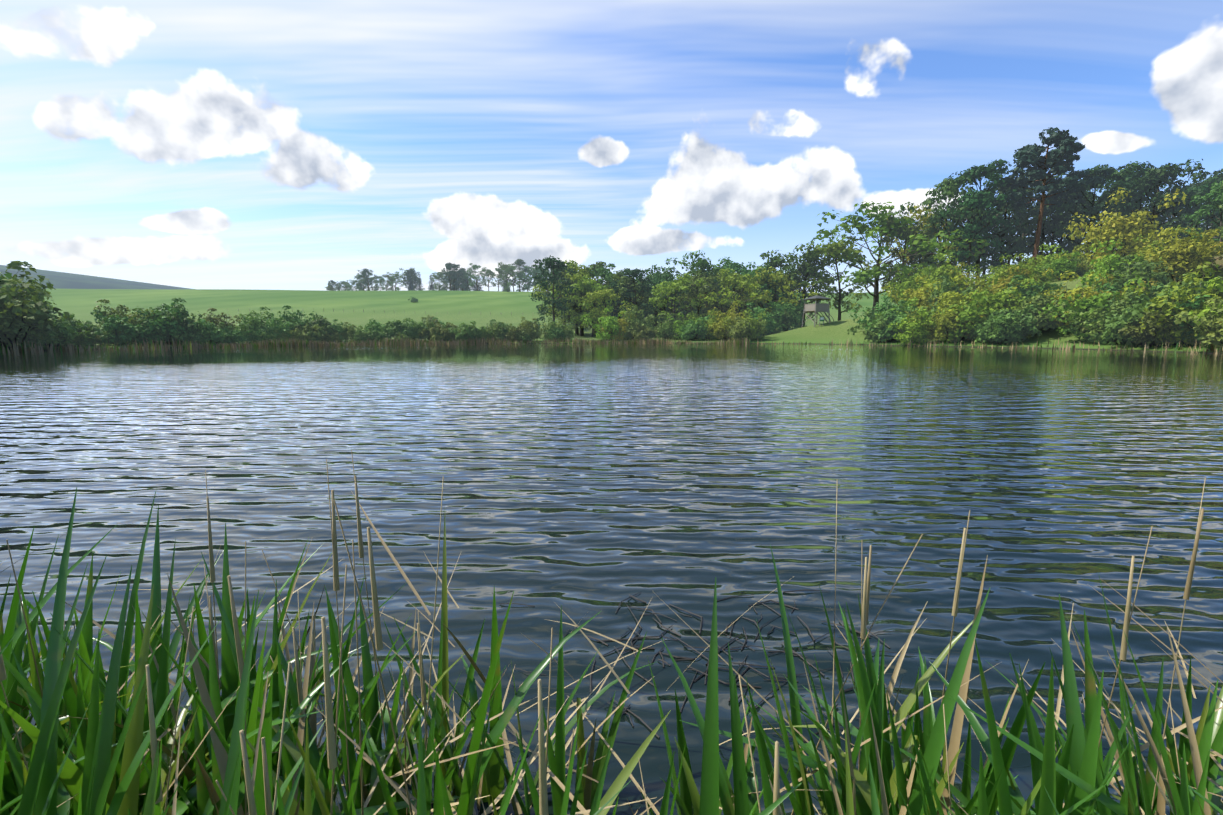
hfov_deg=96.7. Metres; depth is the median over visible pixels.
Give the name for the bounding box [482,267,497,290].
tree
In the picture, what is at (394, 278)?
tree
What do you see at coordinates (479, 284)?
spruce tree
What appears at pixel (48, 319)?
willow bush
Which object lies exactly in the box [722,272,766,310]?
tree
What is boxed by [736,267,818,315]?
fresh tree
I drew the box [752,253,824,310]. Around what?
tree
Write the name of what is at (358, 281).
tree
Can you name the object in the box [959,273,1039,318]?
fresh bush
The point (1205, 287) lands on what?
willow bush
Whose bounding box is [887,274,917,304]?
fresh bush
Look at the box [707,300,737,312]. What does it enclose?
fresh tree
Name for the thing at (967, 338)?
fresh bush
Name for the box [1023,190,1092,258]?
dark tree
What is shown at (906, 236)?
tree
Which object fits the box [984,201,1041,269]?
dark tree
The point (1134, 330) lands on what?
willow bush
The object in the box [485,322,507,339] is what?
willow bush
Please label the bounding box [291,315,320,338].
willow bush
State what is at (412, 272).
dark tree
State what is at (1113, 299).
willow bush
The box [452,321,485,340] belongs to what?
willow bush
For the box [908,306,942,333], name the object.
willow bush
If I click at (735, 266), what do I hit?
tree
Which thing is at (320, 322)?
willow bush
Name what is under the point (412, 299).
willow bush
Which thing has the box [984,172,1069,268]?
dark tree
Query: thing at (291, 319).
willow bush
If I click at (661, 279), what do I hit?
tree
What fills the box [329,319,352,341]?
willow bush
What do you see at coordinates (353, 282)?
tree
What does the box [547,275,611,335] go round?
fresh tree
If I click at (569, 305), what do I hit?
fresh tree
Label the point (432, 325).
willow bush
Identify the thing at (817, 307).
wooden hide
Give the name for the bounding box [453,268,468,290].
dark tree
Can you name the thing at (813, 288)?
dark tree
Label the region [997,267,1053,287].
fresh bush
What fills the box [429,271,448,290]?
tree
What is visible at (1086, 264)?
willow bush
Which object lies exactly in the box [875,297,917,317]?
fresh bush
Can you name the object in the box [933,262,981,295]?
fresh bush
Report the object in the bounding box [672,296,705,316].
fresh tree
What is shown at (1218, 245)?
gorse bush
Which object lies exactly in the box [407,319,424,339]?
willow bush
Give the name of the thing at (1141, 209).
tree
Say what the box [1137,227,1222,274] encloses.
fresh bush
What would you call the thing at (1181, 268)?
fresh bush
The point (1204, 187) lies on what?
dark tree
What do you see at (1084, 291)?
fresh bush
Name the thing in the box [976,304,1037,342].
willow bush
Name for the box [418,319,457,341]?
willow bush
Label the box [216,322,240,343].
willow bush
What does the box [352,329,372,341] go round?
willow bush
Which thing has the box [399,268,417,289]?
tree
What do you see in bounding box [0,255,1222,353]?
ground
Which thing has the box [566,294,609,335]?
fresh tree
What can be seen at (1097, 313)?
willow bush
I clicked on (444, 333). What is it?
willow bush
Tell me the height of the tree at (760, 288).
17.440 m
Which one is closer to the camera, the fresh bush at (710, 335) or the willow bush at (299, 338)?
the willow bush at (299, 338)
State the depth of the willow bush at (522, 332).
94.88 m
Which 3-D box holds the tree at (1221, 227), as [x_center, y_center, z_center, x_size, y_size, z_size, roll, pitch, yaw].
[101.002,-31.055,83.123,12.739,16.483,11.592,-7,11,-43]
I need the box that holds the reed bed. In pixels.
[0,450,1222,814]
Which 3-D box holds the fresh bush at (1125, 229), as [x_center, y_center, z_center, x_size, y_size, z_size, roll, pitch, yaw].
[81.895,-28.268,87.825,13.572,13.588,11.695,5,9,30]
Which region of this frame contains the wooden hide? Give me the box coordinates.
[801,295,833,326]
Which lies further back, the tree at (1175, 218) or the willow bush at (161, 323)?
the tree at (1175, 218)
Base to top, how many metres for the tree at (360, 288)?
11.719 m
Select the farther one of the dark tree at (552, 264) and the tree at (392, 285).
the tree at (392, 285)
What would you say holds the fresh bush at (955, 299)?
on the ground
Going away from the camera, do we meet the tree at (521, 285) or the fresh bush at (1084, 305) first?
the fresh bush at (1084, 305)
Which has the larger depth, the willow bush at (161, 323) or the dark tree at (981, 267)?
the dark tree at (981, 267)
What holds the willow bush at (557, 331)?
on the ground
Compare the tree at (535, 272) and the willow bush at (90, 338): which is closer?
the willow bush at (90, 338)
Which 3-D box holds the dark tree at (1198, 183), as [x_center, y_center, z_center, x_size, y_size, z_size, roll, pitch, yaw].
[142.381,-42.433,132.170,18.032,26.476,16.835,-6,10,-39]
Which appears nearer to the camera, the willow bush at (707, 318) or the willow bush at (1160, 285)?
the willow bush at (1160, 285)
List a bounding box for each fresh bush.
[581,305,627,340]
[600,318,626,340]
[617,311,638,339]
[666,312,688,339]
[689,311,720,339]
[706,301,744,338]
[707,310,736,340]
[721,308,767,340]
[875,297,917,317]
[879,273,942,308]
[880,271,921,304]
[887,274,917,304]
[888,307,937,343]
[897,264,936,290]
[905,297,940,318]
[907,299,973,342]
[912,252,977,296]
[920,274,1020,330]
[928,290,1000,341]
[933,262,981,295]
[935,302,986,339]
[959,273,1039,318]
[968,253,1032,281]
[969,279,1009,303]
[989,266,1037,292]
[992,253,1054,282]
[992,287,1029,308]
[994,264,1059,294]
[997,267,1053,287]
[1004,263,1047,281]
[1027,244,1063,280]
[1030,271,1110,329]
[1038,273,1150,341]
[1044,250,1082,279]
[1048,253,1086,279]
[1052,217,1130,275]
[1054,273,1159,309]
[1062,187,1187,268]
[1076,238,1162,288]
[1121,272,1206,345]
[1131,225,1209,269]
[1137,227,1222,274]
[1143,261,1222,345]
[1144,226,1222,282]
[1151,285,1205,345]
[1188,276,1222,333]
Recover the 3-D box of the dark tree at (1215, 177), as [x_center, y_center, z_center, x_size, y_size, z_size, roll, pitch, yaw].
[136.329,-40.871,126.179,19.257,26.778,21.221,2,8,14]
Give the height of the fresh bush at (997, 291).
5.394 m
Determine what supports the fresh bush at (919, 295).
on the ground
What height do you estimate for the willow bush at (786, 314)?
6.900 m
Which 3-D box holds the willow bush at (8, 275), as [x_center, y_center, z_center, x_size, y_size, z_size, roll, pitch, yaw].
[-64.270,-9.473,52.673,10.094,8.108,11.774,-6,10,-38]
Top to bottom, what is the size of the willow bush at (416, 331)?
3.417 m
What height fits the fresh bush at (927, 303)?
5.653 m
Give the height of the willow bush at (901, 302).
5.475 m
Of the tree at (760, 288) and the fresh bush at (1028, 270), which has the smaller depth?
the fresh bush at (1028, 270)
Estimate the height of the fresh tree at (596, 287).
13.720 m
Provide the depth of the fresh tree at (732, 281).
118.73 m
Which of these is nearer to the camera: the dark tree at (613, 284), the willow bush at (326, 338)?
the willow bush at (326, 338)
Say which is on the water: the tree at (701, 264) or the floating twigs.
the floating twigs
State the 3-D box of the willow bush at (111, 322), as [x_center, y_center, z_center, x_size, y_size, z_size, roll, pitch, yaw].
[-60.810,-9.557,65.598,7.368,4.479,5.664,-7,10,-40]
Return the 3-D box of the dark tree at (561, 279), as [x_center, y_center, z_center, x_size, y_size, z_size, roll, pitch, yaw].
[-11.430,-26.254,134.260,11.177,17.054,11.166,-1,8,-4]
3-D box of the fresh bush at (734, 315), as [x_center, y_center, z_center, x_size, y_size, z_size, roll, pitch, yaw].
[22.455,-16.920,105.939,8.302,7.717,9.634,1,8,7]
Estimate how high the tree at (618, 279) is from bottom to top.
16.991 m
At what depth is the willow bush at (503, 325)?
96.28 m
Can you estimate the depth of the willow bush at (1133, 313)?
57.73 m
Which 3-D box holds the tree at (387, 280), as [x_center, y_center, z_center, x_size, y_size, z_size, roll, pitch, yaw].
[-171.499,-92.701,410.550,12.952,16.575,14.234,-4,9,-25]
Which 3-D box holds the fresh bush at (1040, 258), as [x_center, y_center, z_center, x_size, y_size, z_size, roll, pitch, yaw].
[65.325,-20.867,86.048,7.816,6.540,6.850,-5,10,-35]
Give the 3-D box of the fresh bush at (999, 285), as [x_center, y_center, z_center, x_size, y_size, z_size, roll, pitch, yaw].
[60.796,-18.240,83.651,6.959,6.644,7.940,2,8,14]
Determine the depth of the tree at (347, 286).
397.40 m
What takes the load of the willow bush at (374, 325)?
on the ground
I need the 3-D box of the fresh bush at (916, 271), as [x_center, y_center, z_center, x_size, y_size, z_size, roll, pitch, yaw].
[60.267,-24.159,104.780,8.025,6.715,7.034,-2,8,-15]
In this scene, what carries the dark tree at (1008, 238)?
on the ground
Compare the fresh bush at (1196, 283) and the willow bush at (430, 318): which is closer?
the fresh bush at (1196, 283)
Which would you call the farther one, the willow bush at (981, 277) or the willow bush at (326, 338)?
the willow bush at (981, 277)
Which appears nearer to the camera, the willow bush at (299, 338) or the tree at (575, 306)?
the willow bush at (299, 338)
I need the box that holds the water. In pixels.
[0,343,1222,814]
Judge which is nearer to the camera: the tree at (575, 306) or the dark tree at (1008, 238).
the dark tree at (1008, 238)
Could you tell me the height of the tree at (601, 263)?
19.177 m
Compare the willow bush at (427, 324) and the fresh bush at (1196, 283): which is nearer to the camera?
the fresh bush at (1196, 283)
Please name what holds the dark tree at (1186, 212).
on the ground
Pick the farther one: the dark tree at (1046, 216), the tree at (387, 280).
the tree at (387, 280)
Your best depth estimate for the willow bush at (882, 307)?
90.61 m
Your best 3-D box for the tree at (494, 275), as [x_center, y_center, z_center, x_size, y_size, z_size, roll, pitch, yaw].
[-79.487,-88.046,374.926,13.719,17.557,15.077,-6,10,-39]
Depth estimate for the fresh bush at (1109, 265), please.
73.65 m
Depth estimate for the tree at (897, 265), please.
129.98 m
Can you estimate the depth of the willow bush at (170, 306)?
73.54 m
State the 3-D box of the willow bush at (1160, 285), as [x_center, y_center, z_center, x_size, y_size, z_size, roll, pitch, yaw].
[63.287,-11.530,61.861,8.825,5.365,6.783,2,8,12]
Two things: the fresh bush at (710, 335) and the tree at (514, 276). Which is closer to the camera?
the fresh bush at (710, 335)
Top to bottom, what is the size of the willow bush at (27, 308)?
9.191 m
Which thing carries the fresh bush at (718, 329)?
on the ground
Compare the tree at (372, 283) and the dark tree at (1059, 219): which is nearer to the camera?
the dark tree at (1059, 219)
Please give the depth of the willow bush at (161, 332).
68.75 m
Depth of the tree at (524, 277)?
372.86 m
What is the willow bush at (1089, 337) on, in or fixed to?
on the ground
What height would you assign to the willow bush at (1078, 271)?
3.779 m
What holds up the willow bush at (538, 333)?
on the ground
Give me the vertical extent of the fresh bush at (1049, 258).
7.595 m
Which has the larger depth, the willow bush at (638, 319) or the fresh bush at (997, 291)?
the willow bush at (638, 319)
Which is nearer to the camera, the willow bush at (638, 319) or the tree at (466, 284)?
the willow bush at (638, 319)
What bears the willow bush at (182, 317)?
on the ground
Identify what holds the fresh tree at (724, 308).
on the ground
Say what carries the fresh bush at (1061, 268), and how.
on the ground
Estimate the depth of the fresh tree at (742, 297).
124.97 m
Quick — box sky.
[0,0,1222,292]
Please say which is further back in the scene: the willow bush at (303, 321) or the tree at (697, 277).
the tree at (697, 277)
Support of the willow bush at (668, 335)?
on the ground
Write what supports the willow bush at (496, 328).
on the ground
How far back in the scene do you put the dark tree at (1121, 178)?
107.09 m
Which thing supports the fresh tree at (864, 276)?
on the ground
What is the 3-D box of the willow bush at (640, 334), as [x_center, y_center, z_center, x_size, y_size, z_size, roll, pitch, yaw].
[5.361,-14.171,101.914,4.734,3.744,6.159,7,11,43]
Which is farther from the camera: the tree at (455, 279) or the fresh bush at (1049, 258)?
the tree at (455, 279)
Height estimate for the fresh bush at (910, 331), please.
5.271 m
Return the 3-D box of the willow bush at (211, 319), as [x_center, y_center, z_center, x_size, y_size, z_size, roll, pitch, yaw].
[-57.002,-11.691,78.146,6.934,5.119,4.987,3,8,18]
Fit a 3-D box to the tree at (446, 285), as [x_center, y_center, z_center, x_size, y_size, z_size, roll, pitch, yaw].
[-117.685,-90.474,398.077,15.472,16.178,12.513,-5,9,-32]
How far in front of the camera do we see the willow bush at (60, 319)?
60.45 m
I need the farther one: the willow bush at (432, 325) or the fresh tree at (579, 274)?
the fresh tree at (579, 274)
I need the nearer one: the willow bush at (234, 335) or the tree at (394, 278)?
the willow bush at (234, 335)
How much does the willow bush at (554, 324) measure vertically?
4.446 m
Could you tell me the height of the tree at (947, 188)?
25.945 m
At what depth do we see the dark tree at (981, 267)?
132.51 m
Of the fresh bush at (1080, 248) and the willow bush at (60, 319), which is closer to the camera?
the willow bush at (60, 319)
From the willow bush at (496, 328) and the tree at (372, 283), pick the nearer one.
the willow bush at (496, 328)
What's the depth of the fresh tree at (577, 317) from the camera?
125.15 m
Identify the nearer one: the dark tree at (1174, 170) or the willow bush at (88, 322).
the willow bush at (88, 322)
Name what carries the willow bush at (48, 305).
on the ground
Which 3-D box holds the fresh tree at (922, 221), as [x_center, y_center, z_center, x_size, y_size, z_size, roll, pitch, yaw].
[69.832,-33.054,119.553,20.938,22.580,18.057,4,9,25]
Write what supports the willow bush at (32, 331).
on the ground
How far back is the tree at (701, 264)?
127.78 m
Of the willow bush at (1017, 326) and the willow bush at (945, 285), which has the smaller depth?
the willow bush at (1017, 326)
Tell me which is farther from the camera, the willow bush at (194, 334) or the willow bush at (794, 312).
the willow bush at (794, 312)
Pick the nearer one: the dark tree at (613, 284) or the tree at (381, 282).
the dark tree at (613, 284)
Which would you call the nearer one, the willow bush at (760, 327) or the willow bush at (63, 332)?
the willow bush at (63, 332)
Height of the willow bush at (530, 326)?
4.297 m
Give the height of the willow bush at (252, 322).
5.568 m
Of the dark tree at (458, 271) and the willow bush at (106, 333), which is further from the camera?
the dark tree at (458, 271)
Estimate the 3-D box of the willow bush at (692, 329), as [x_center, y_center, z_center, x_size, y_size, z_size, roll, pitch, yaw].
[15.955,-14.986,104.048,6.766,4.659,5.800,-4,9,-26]
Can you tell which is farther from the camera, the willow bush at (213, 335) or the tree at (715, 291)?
the tree at (715, 291)
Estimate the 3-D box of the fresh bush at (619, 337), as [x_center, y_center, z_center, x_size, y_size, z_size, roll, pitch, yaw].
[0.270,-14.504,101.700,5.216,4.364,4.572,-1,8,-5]
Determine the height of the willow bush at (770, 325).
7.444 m
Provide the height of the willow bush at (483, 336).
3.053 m
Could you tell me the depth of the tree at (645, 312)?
128.25 m
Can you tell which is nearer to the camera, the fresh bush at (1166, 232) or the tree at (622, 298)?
the fresh bush at (1166, 232)
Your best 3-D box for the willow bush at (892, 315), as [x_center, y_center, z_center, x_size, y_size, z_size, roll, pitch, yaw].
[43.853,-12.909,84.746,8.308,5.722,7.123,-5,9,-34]
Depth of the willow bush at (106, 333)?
64.72 m
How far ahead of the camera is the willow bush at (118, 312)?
69.75 m
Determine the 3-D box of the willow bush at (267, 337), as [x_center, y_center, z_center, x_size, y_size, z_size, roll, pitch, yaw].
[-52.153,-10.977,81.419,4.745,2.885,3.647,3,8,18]
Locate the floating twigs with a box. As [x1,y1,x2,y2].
[499,589,913,741]
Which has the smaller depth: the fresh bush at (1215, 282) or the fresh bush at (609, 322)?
the fresh bush at (1215, 282)
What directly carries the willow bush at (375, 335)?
on the ground
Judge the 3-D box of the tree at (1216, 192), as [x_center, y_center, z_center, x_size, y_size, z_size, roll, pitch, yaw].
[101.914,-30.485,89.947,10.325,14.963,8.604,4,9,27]
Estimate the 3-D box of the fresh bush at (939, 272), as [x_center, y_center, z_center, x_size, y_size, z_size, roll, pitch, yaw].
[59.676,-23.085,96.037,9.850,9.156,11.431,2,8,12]
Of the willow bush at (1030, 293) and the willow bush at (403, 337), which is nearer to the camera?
the willow bush at (1030, 293)
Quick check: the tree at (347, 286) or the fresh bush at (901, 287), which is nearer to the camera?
the fresh bush at (901, 287)
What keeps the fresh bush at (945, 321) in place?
on the ground
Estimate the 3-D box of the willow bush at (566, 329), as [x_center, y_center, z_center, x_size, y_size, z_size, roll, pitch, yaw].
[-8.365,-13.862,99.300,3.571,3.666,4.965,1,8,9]
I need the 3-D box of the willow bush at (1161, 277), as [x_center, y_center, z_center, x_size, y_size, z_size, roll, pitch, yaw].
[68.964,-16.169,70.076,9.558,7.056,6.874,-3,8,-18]
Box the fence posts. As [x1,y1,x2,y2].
[238,308,511,314]
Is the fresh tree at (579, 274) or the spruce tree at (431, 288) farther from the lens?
the spruce tree at (431, 288)
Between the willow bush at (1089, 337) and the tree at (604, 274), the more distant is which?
the tree at (604, 274)
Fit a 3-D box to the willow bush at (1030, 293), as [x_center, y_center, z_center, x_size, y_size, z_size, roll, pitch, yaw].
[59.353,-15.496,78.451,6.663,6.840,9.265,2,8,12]
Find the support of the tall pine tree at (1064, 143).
on the ground
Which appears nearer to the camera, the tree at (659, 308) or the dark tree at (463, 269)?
the tree at (659, 308)
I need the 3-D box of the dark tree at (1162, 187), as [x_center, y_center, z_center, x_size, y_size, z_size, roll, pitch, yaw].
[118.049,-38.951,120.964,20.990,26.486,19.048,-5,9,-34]
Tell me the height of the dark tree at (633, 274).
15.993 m
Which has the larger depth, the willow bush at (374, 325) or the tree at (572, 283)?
the tree at (572, 283)
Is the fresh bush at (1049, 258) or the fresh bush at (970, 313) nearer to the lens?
the fresh bush at (970, 313)
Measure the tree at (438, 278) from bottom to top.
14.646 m
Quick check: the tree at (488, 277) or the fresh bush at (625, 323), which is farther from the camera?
the tree at (488, 277)
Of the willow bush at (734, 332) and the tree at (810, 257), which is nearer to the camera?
the willow bush at (734, 332)
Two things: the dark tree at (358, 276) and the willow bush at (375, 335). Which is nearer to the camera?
the willow bush at (375, 335)
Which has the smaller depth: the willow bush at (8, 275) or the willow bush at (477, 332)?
the willow bush at (8, 275)
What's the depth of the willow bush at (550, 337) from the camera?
95.82 m
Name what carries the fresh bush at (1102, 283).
on the ground
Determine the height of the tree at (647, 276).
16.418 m
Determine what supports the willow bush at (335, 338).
on the ground
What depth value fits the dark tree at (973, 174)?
108.84 m
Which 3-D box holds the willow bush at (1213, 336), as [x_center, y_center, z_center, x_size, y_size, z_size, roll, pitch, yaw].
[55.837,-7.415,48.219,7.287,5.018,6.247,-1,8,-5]
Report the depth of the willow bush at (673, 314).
107.31 m
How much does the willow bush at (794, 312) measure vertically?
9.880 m
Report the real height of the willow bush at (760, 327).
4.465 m
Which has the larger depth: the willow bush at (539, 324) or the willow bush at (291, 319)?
the willow bush at (539, 324)
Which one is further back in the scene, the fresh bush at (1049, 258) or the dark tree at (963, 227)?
the dark tree at (963, 227)
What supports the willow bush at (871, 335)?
on the ground
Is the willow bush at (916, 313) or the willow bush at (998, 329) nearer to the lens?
the willow bush at (998, 329)
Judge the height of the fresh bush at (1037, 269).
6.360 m
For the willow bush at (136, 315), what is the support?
on the ground
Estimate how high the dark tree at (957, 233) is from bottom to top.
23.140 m
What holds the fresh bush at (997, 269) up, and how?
on the ground
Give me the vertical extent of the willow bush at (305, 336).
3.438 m
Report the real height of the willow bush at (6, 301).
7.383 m
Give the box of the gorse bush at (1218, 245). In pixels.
[1210,242,1222,255]
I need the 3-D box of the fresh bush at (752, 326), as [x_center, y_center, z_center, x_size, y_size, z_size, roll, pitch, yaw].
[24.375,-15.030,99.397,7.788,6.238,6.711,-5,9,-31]
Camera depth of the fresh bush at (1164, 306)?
53.39 m
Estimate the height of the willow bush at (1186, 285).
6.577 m
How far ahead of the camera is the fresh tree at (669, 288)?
118.37 m
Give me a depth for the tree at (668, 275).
134.26 m
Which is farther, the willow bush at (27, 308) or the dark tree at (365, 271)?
the dark tree at (365, 271)
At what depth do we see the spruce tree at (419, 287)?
399.29 m
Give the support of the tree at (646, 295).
on the ground
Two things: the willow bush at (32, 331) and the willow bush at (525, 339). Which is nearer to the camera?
the willow bush at (32, 331)
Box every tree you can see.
[328,280,336,290]
[339,281,350,290]
[346,280,358,290]
[352,274,364,288]
[354,272,371,288]
[356,278,367,290]
[358,269,378,290]
[364,277,376,290]
[374,275,385,290]
[379,274,393,290]
[385,278,400,290]
[386,271,404,290]
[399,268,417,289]
[402,269,420,290]
[407,276,413,290]
[415,272,422,289]
[428,274,434,289]
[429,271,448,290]
[432,274,444,290]
[441,262,458,290]
[441,272,458,290]
[444,264,464,290]
[448,268,465,290]
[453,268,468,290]
[458,271,474,290]
[465,263,488,290]
[475,274,483,290]
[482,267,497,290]
[487,268,508,290]
[496,262,515,286]
[499,264,524,291]
[509,259,529,291]
[512,276,529,291]
[517,266,537,291]
[517,272,532,289]
[525,266,543,290]
[529,255,578,322]
[529,260,611,334]
[534,270,563,324]
[544,267,576,323]
[544,294,580,329]
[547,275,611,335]
[557,272,591,334]
[561,279,594,331]
[566,291,609,336]
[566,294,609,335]
[568,279,628,333]
[570,261,622,333]
[571,263,617,330]
[581,287,633,327]
[606,280,634,317]
[608,268,632,318]
[610,278,643,314]
[612,274,655,321]
[614,268,656,315]
[631,279,675,319]
[637,283,679,326]
[641,264,691,325]
[644,272,667,318]
[647,273,681,336]
[647,273,708,323]
[665,250,728,315]
[670,271,727,320]
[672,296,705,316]
[679,271,741,319]
[700,289,729,311]
[701,268,762,322]
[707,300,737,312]
[714,257,757,311]
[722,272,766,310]
[729,294,763,317]
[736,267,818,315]
[737,266,784,311]
[747,267,799,313]
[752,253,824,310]
[766,242,836,327]
[784,265,827,323]
[797,236,900,320]
[809,200,989,311]
[879,219,936,304]
[879,239,936,301]
[880,204,987,276]
[898,175,991,269]
[913,204,1005,268]
[924,203,1010,273]
[938,158,1024,288]
[938,190,1007,285]
[962,209,1018,286]
[981,179,1045,268]
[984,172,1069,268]
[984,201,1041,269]
[1001,127,1114,265]
[1012,200,1076,264]
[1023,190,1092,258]
[1027,187,1100,258]
[1049,191,1109,259]
[1051,164,1144,256]
[1053,159,1202,257]
[1061,200,1156,258]
[1100,180,1191,252]
[1103,163,1210,253]
[1143,188,1216,250]
[1147,203,1204,235]
[1151,183,1222,245]
[1162,175,1222,239]
[1163,169,1222,236]
[1179,180,1222,247]
[1205,209,1222,239]
[1216,181,1222,237]
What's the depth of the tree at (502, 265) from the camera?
376.14 m
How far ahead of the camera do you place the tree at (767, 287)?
121.85 m
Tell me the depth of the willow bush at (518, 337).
95.45 m
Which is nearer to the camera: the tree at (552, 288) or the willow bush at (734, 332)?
the willow bush at (734, 332)
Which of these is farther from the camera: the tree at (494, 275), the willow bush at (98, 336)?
the tree at (494, 275)
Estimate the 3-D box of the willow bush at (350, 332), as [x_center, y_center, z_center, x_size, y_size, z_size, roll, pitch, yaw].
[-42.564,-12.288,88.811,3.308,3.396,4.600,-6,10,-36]
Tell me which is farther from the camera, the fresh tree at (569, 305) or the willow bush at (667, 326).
the fresh tree at (569, 305)
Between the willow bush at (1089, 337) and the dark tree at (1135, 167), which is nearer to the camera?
the willow bush at (1089, 337)
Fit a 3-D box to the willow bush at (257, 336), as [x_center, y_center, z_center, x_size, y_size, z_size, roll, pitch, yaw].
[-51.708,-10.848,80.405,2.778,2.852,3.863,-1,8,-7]
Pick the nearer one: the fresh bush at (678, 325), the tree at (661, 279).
the fresh bush at (678, 325)
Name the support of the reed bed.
in the water
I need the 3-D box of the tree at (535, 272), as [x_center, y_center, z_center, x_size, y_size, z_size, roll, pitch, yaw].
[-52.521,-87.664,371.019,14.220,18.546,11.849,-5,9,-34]
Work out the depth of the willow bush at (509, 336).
95.15 m
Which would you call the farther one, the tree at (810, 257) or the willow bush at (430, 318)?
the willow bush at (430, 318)
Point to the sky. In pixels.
(192, 144)
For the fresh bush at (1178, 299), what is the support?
on the ground
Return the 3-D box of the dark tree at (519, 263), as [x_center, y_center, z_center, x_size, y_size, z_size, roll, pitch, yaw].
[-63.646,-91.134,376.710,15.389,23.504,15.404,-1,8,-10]
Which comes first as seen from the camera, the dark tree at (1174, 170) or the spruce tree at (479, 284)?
the dark tree at (1174, 170)
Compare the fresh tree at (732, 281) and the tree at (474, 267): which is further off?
the tree at (474, 267)
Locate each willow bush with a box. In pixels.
[0,261,70,348]
[0,271,12,310]
[0,273,52,346]
[0,285,17,334]
[0,313,41,347]
[0,314,53,344]
[26,294,61,319]
[27,313,86,347]
[49,314,78,345]
[54,312,91,324]
[54,313,100,345]
[77,329,109,345]
[82,309,148,344]
[94,299,143,342]
[96,329,127,344]
[119,309,180,343]
[130,298,188,343]
[133,317,188,343]
[138,304,205,344]
[139,302,182,315]
[139,308,207,344]
[166,315,208,343]
[195,320,226,343]
[201,308,242,342]
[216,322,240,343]
[222,328,247,343]
[229,307,271,336]
[246,325,275,341]
[248,325,271,340]
[262,313,305,338]
[276,305,316,329]
[288,328,305,339]
[289,322,320,340]
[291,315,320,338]
[291,322,325,341]
[308,315,337,341]
[314,326,335,341]
[328,331,344,341]
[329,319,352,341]
[342,322,362,340]
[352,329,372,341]
[359,319,390,338]
[369,329,385,341]
[383,318,414,340]
[397,332,410,339]
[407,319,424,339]
[408,296,417,301]
[411,321,427,339]
[418,317,443,340]
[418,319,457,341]
[423,315,438,323]
[429,317,446,328]
[433,326,453,340]
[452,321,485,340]
[457,325,485,340]
[469,326,492,339]
[482,323,505,339]
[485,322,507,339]
[490,319,508,340]
[503,327,518,341]
[511,328,530,341]
[512,318,540,340]
[515,329,534,340]
[517,317,547,340]
[521,334,530,341]
[528,320,544,330]
[541,317,573,339]
[544,326,565,340]
[547,332,560,340]
[558,321,576,339]
[621,305,669,338]
[631,322,657,339]
[656,321,679,338]
[662,325,676,338]
[666,313,689,338]
[679,317,712,340]
[685,315,713,327]
[726,313,755,340]
[745,302,785,334]
[745,317,767,338]
[763,308,792,335]
[767,292,806,333]
[847,309,901,341]
[848,296,901,330]
[866,306,926,341]
[892,300,924,313]
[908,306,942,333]
[924,275,992,310]
[974,310,1041,343]
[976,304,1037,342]
[977,265,995,279]
[1004,275,1061,306]
[1016,289,1071,333]
[1063,292,1136,343]
[1064,257,1092,277]
[1068,306,1132,343]
[1069,257,1095,276]
[1079,277,1137,295]
[1080,308,1120,340]
[1100,288,1181,345]
[1101,288,1141,312]
[1108,255,1181,299]
[1118,299,1185,346]
[1127,309,1193,345]
[1151,283,1167,294]
[1156,272,1206,297]
[1167,294,1213,340]
[1174,297,1222,350]
[1192,279,1220,293]
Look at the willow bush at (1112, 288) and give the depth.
71.18 m
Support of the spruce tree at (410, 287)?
on the ground
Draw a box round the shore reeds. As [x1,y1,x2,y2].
[0,335,1222,353]
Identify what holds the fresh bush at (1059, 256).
on the ground
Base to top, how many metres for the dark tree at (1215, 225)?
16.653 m
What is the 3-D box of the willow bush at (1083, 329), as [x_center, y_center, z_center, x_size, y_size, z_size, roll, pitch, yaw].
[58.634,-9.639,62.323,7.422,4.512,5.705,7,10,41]
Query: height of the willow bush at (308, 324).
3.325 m
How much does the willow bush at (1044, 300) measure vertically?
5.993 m
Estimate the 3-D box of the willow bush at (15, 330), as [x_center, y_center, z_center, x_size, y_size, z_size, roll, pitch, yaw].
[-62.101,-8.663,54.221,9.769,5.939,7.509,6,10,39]
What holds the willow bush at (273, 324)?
on the ground
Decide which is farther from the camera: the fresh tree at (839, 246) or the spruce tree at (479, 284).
the spruce tree at (479, 284)
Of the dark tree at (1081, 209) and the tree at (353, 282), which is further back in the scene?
the tree at (353, 282)
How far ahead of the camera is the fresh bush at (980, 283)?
82.74 m
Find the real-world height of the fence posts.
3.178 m
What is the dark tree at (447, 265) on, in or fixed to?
on the ground
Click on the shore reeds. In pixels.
(274, 342)
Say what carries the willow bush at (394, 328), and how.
on the ground
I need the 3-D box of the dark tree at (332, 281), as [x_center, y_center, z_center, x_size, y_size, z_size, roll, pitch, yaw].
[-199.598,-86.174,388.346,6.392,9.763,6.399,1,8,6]
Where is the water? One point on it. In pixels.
(590, 479)
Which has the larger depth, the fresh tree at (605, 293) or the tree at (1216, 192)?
the fresh tree at (605, 293)
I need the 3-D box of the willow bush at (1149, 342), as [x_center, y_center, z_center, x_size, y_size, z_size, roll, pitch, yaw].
[59.013,-8.707,57.519,7.722,4.694,5.936,-5,9,-30]
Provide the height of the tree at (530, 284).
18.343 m
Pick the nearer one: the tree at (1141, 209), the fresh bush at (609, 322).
the fresh bush at (609, 322)
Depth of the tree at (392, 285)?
416.61 m
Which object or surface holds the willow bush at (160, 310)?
on the ground
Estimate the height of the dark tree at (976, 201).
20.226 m
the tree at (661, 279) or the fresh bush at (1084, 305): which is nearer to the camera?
the fresh bush at (1084, 305)
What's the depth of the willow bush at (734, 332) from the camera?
97.26 m

